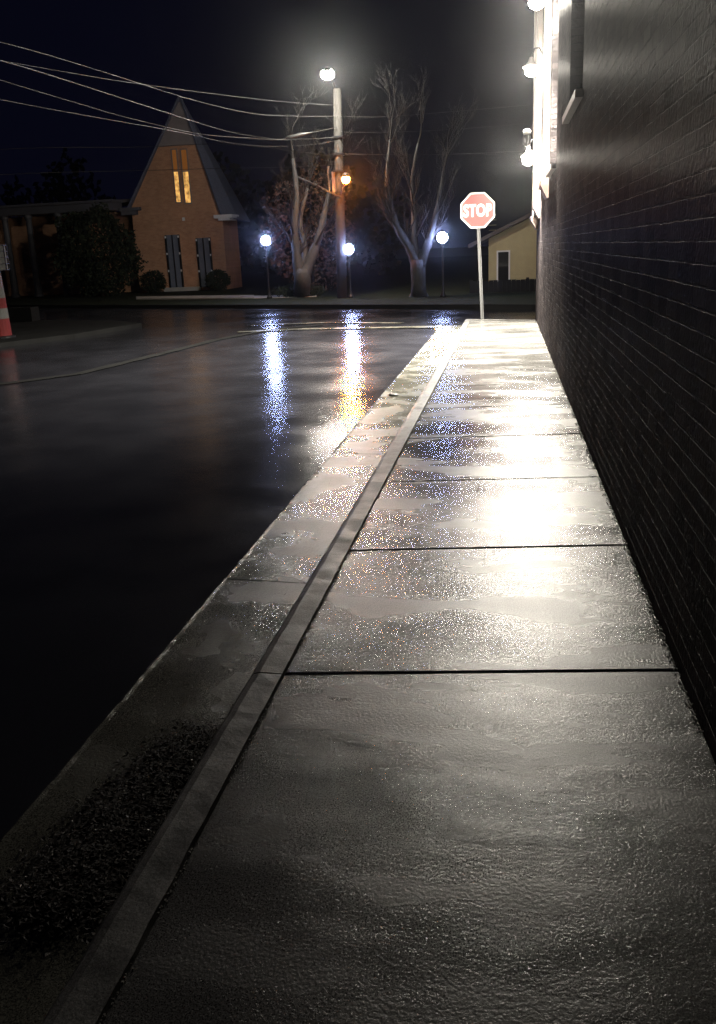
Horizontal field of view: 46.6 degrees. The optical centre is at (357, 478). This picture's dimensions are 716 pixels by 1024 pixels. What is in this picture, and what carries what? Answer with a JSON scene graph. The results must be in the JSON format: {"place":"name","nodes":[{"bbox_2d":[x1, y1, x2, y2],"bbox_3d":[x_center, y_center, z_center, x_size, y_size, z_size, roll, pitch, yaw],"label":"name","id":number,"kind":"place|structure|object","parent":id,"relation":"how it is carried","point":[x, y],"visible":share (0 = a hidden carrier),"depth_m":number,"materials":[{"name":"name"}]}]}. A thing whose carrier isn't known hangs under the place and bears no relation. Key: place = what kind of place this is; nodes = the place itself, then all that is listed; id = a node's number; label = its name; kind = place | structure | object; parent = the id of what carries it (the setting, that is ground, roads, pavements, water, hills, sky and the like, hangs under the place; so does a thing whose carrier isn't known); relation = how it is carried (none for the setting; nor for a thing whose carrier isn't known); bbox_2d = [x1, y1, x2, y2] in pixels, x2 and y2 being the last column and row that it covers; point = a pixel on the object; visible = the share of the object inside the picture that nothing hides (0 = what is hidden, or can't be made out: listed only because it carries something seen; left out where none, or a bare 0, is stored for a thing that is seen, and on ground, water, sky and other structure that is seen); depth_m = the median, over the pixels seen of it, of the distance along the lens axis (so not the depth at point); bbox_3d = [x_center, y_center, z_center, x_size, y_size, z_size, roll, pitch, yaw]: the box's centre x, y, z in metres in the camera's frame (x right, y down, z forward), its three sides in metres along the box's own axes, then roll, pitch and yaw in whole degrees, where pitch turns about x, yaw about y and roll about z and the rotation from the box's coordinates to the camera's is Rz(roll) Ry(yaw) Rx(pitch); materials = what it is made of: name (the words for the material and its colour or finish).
{"place":"outdoors","nodes":[
{"label":"outdoors","id":0,"kind":"place"},
{"bbox_2d":[0,320,141,347],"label":"corner pavement","id":1,"kind":"structure","parent":0,"point":[33,332],"depth_m":21.69,"materials":[{"name":"grey concrete"}]},
{"bbox_2d":[0,244,15,338],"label":"traffic cone","id":2,"kind":"object","parent":1,"relation":"on","point":[5,330],"visible":0.98,"depth_m":19.75,"materials":[{"name":"orange plastic"}]},
{"bbox_2d":[7,306,39,321],"bbox_3d":[-11.004,-5.051,25.624,2.327,0.415,0.450,0,16,10],"label":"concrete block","id":3,"kind":"object","parent":1,"relation":"on","point":[21,314],"depth_m":25.29,"materials":[{"name":"grey concrete"}]},
{"bbox_2d":[136,295,315,299],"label":"path","id":4,"kind":"structure","parent":0,"point":[205,297],"depth_m":34.79,"materials":[{"name":"concrete"}]},
{"bbox_2d":[0,0,533,256],"label":"sky","id":5,"kind":"structure","parent":0,"point":[273,50],"materials":[{"name":"black"}]},
{"bbox_2d":[0,308,535,838],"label":"road","id":6,"kind":"structure","parent":0,"point":[144,502],"depth_m":7.30,"materials":[{"name":"black asphalt"}]},
{"bbox_2d":[0,325,320,384],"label":"gutter channel","id":7,"kind":"object","parent":6,"relation":"on","point":[131,360],"visible":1,"depth_m":15.27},
{"bbox_2d":[0,325,461,1023],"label":"gutter","id":8,"kind":"object","parent":6,"relation":"on","point":[216,635],"visible":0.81,"depth_m":3.75,"materials":[{"name":"concrete"}]},
{"bbox_2d":[16,746,199,910],"bbox_3d":[-0.800,1.104,2.779,0.428,0.052,0.853,0,16,10],"label":"leaf mound","id":9,"kind":"object","parent":8,"relation":"on","point":[80,818],"visible":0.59,"depth_m":2.70,"materials":[{"name":"brown plant"}]},
{"bbox_2d":[0,357,433,956],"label":"leaf litter","id":10,"kind":"object","parent":8,"relation":"on","point":[176,759],"visible":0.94,"depth_m":2.59,"materials":[{"name":"brown plant"}]},
{"bbox_2d":[7,304,535,308],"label":"kerb","id":11,"kind":"structure","parent":6,"relation":"on","point":[396,306],"depth_m":26.84,"materials":[{"name":"grey concrete"}]},
{"bbox_2d":[41,319,515,1023],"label":"kerb","id":12,"kind":"structure","parent":6,"relation":"on","point":[91,987],"depth_m":2.64,"materials":[{"name":"concrete"}]},
{"bbox_2d":[238,322,438,331],"bbox_3d":[-0.434,-3.745,20.301,5.040,0.001,2.300,0,16,10],"label":"valley gutter","id":13,"kind":"object","parent":6,"relation":"on","point":[340,327],"visible":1,"depth_m":19.81,"materials":[{"name":"concrete"}]},
{"bbox_2d":[5,255,535,304],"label":"lawn","id":14,"kind":"structure","parent":0,"point":[372,286],"depth_m":38.58,"materials":[{"name":"green plant"}]},
{"bbox_2d":[51,201,148,296],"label":"shrub","id":15,"kind":"object","parent":14,"relation":"on","point":[102,283],"visible":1,"depth_m":40.14,"materials":[{"name":"green plant"}]},
{"bbox_2d":[0,95,249,297],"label":"church","id":16,"kind":"structure","parent":14,"relation":"on","point":[183,224],"depth_m":43.04,"materials":[{"name":"beige brick"}]},
{"bbox_2d":[164,234,183,287],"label":"window","id":17,"kind":"structure","parent":16,"relation":"in","point":[172,242],"depth_m":43.35,"materials":[{"name":"glass"}]},
{"bbox_2d":[170,148,181,202],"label":"window","id":18,"kind":"structure","parent":16,"relation":"in","point":[174,155],"depth_m":42.18,"materials":[{"name":"yellow glass"}]},
{"bbox_2d":[180,148,191,203],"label":"window","id":19,"kind":"structure","parent":16,"relation":"in","point":[183,152],"depth_m":42.11,"materials":[{"name":"yellow glass"}]},
{"bbox_2d":[195,237,212,286],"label":"window","id":20,"kind":"structure","parent":16,"relation":"in","point":[203,245],"depth_m":43.03,"materials":[{"name":"glass"}]},
{"bbox_2d":[138,270,167,293],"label":"shrub","id":21,"kind":"object","parent":14,"relation":"on","point":[156,285],"visible":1,"depth_m":41.90,"materials":[{"name":"green plant"}]},
{"bbox_2d":[0,148,409,278],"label":"woodland","id":22,"kind":"object","parent":14,"relation":"on","point":[361,199],"visible":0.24,"depth_m":54.54,"materials":[{"name":"black"}]},
{"bbox_2d":[204,269,230,290],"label":"shrub","id":23,"kind":"object","parent":14,"relation":"on","point":[211,279],"visible":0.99,"depth_m":41.29,"materials":[{"name":"green plant"}]},
{"bbox_2d":[261,234,271,298],"bbox_3d":[-3.505,-8.198,32.202,0.360,2.472,0.360,0,16,10],"label":"park lamp","id":24,"kind":"object","parent":14,"relation":"on","point":[265,239],"visible":0.98,"depth_m":32.06,"materials":[{"name":"black metal"}]},
{"bbox_2d":[267,285,325,296],"bbox_3d":[-2.382,-7.404,32.754,2.464,0.666,1.102,0,16,10],"label":"hedge","id":25,"kind":"object","parent":14,"relation":"on","point":[289,292],"visible":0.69,"depth_m":32.61,"materials":[{"name":"green plant"}]},
{"bbox_2d":[258,156,356,291],"bbox_3d":[-2.143,-10.757,35.389,4.276,5.655,2.937,0,16,10],"label":"russet tree","id":26,"kind":"object","parent":14,"relation":"on","point":[314,279],"visible":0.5,"depth_m":35.31,"materials":[{"name":"brown plant"}]},
{"bbox_2d":[255,83,366,296],"bbox_3d":[-1.598,-10.637,30.900,3.635,8.386,3.032,10,20,39],"label":"bare tree","id":27,"kind":"object","parent":14,"relation":"on","point":[303,260],"visible":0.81,"depth_m":31.36,"materials":[{"name":"brown plant"}]},
{"bbox_2d":[321,67,349,297],"bbox_3d":[-0.669,-9.989,28.878,0.810,7.553,2.092,-2,15,0],"label":"utility pole","id":28,"kind":"object","parent":14,"relation":"on","point":[340,177],"visible":0.99,"depth_m":29.49,"materials":[{"name":"brown wood"}]},
{"bbox_2d":[0,41,323,116],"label":"overhead wire","id":29,"kind":"object","parent":28,"relation":"attached to","point":[137,82],"visible":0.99,"depth_m":17.25,"materials":[{"name":"black metal"}]},
{"bbox_2d":[0,144,333,156],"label":"overhead wire","id":30,"kind":"object","parent":28,"relation":"attached to","point":[159,146],"visible":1,"depth_m":32.59,"materials":[{"name":"black"}]},
{"bbox_2d":[0,164,333,174],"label":"overhead wire","id":31,"kind":"object","parent":28,"relation":"attached to","point":[169,169],"visible":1,"depth_m":32.55,"materials":[{"name":"black"}]},
{"bbox_2d":[7,61,328,104],"bbox_3d":[-3.884,-8.851,19.078,2.609,2.556,21.542,0,16,10],"label":"overhead wire","id":32,"kind":"object","parent":28,"relation":"attached to","point":[148,85],"visible":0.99,"depth_m":17.67,"materials":[{"name":"black"}]},
{"bbox_2d":[0,60,336,138],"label":"overhead wire","id":33,"kind":"object","parent":28,"relation":"attached to","point":[123,98],"visible":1,"depth_m":14.80,"materials":[{"name":"black"}]},
{"bbox_2d":[285,132,312,138],"bbox_3d":[-2.032,-11.842,28.674,0.954,0.210,0.134,-2,15,3],"label":"cable splice","id":34,"kind":"object","parent":33,"relation":"attached to","point":[293,136],"visible":1,"depth_m":28.64,"materials":[{"name":"metal"}]},
{"bbox_2d":[0,80,337,139],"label":"overhead wire","id":35,"kind":"object","parent":28,"relation":"attached to","point":[155,124],"visible":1,"depth_m":24.31,"materials":[{"name":"black metal"}]},
{"bbox_2d":[0,99,338,146],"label":"overhead wire","id":36,"kind":"object","parent":28,"relation":"attached to","point":[138,124],"visible":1,"depth_m":16.89,"materials":[{"name":"black metal"}]},
{"bbox_2d":[298,176,340,197],"bbox_3d":[-1.351,-10.259,29.279,1.506,0.781,0.088,-5,16,-10],"label":"guy wire","id":37,"kind":"object","parent":28,"relation":"attached to","point":[319,187],"visible":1,"depth_m":29.23,"materials":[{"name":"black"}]},
{"bbox_2d":[340,123,527,132],"bbox_3d":[3.168,-12.604,29.788,7.900,0.359,0.368,-6,16,-14],"label":"overhead wire","id":38,"kind":"object","parent":28,"relation":"attached to","point":[448,129],"visible":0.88,"depth_m":29.81,"materials":[{"name":"black metal"}]},
{"bbox_2d":[344,104,532,116],"bbox_3d":[3.050,-12.866,28.985,7.486,0.391,0.797,-5,16,-7],"label":"overhead wire","id":39,"kind":"object","parent":28,"relation":"attached to","point":[442,112],"visible":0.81,"depth_m":28.84,"materials":[{"name":"black metal"}]},
{"bbox_2d":[361,150,532,154],"bbox_3d":[3.230,-11.777,30.025,7.875,0.141,0.340,-6,16,-14],"label":"overhead wire","id":40,"kind":"object","parent":28,"relation":"attached to","point":[434,154],"visible":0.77,"depth_m":29.81,"materials":[{"name":"black"}]},
{"bbox_2d":[344,242,353,297],"bbox_3d":[-0.300,-7.566,30.268,0.360,2.007,0.360,0,16,10],"label":"park lamp","id":41,"kind":"object","parent":14,"relation":"on","point":[348,248],"visible":0.97,"depth_m":30.09,"materials":[{"name":"black metal"}]},
{"bbox_2d":[366,61,478,296],"bbox_3d":[2.094,-9.974,28.207,3.878,8.074,2.710,-4,15,-4],"label":"bare tree","id":42,"kind":"object","parent":14,"relation":"on","point":[417,259],"visible":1,"depth_m":27.97,"materials":[{"name":"brown plant"}]},
{"bbox_2d":[437,230,447,296],"bbox_3d":[2.872,-7.267,28.211,0.360,2.253,0.360,0,16,10],"label":"park lamp","id":43,"kind":"object","parent":14,"relation":"on","point":[442,237],"visible":0.96,"depth_m":28.02,"materials":[{"name":"black metal"}]},
{"bbox_2d":[470,277,535,292],"bbox_3d":[7.523,-6.883,29.449,7.080,0.602,0.120,0,16,10],"label":"board fence","id":44,"kind":"object","parent":14,"relation":"on","point":[491,286],"visible":0.26,"depth_m":29.80,"materials":[{"name":"brown wood"}]},
{"bbox_2d":[229,246,488,583],"bbox_3d":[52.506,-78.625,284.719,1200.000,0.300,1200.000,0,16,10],"label":"ground","id":45,"kind":"structure","parent":0,"point":[447,252],"depth_m":218.02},
{"bbox_2d":[530,0,715,762],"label":"brick building","id":46,"kind":"structure","parent":45,"relation":"on","point":[623,219],"depth_m":4.15,"materials":[{"name":"black brick"}]},
{"bbox_2d":[521,139,540,165],"bbox_3d":[3.298,-6.236,15.886,0.393,0.475,0.310,0,16,10],"label":"wall lamp","id":47,"kind":"object","parent":46,"relation":"attached to","point":[528,158],"visible":0.87,"depth_m":15.84,"materials":[{"name":"white glass"}]},
{"bbox_2d":[522,47,542,76],"bbox_3d":[3.127,-7.435,14.839,0.378,0.474,0.310,0,16,10],"label":"wall lamp","id":48,"kind":"object","parent":46,"relation":"attached to","point":[531,66],"visible":0.98,"depth_m":14.79,"materials":[{"name":"white glass"}]},
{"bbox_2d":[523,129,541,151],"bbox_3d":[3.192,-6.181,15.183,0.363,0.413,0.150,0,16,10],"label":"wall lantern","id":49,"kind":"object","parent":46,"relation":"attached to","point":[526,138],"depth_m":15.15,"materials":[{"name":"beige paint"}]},
{"bbox_2d":[528,0,544,9],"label":"wall lamp","id":50,"kind":"object","parent":46,"relation":"attached to","point":[536,4],"visible":1,"depth_m":11.63,"materials":[{"name":"white glass"}]},
{"bbox_2d":[545,163,555,177],"bbox_3d":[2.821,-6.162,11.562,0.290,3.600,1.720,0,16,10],"label":"window sill","id":51,"kind":"structure","parent":46,"relation":"in","point":[552,167],"depth_m":11.72,"materials":[{"name":"black"}]},
{"bbox_2d":[562,88,582,123],"bbox_3d":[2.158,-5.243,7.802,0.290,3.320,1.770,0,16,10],"label":"window sill","id":52,"kind":"structure","parent":46,"relation":"in","point":[577,96],"depth_m":7.93,"materials":[{"name":"black"}]},
{"bbox_2d":[101,320,715,1023],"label":"sidewalk","id":53,"kind":"structure","parent":0,"point":[473,778],"depth_m":2.63,"materials":[{"name":"concrete"}]},
{"bbox_2d":[99,330,703,1023],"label":"mortar line","id":54,"kind":"object","parent":53,"relation":"on","point":[649,604],"visible":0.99,"depth_m":3.70,"materials":[{"name":"grey concrete"}]},
{"bbox_2d":[461,192,494,319],"bbox_3d":[2.686,-4.912,18.630,0.748,2.854,0.052,-1,15,6],"label":"stop sign","id":55,"kind":"object","parent":53,"relation":"on","point":[478,210],"visible":0.97,"depth_m":18.36,"materials":[{"name":"metal"}]},
{"bbox_2d":[468,212,536,280],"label":"house","id":56,"kind":"structure","parent":0,"point":[512,250],"depth_m":37.97,"materials":[{"name":"yellow paint"}]},
{"bbox_2d":[497,250,509,280],"bbox_3d":[6.675,-9.779,38.190,0.611,1.377,0.058,0,16,10],"label":"door","id":57,"kind":"structure","parent":56,"relation":"in","point":[503,257],"depth_m":38.18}
]}

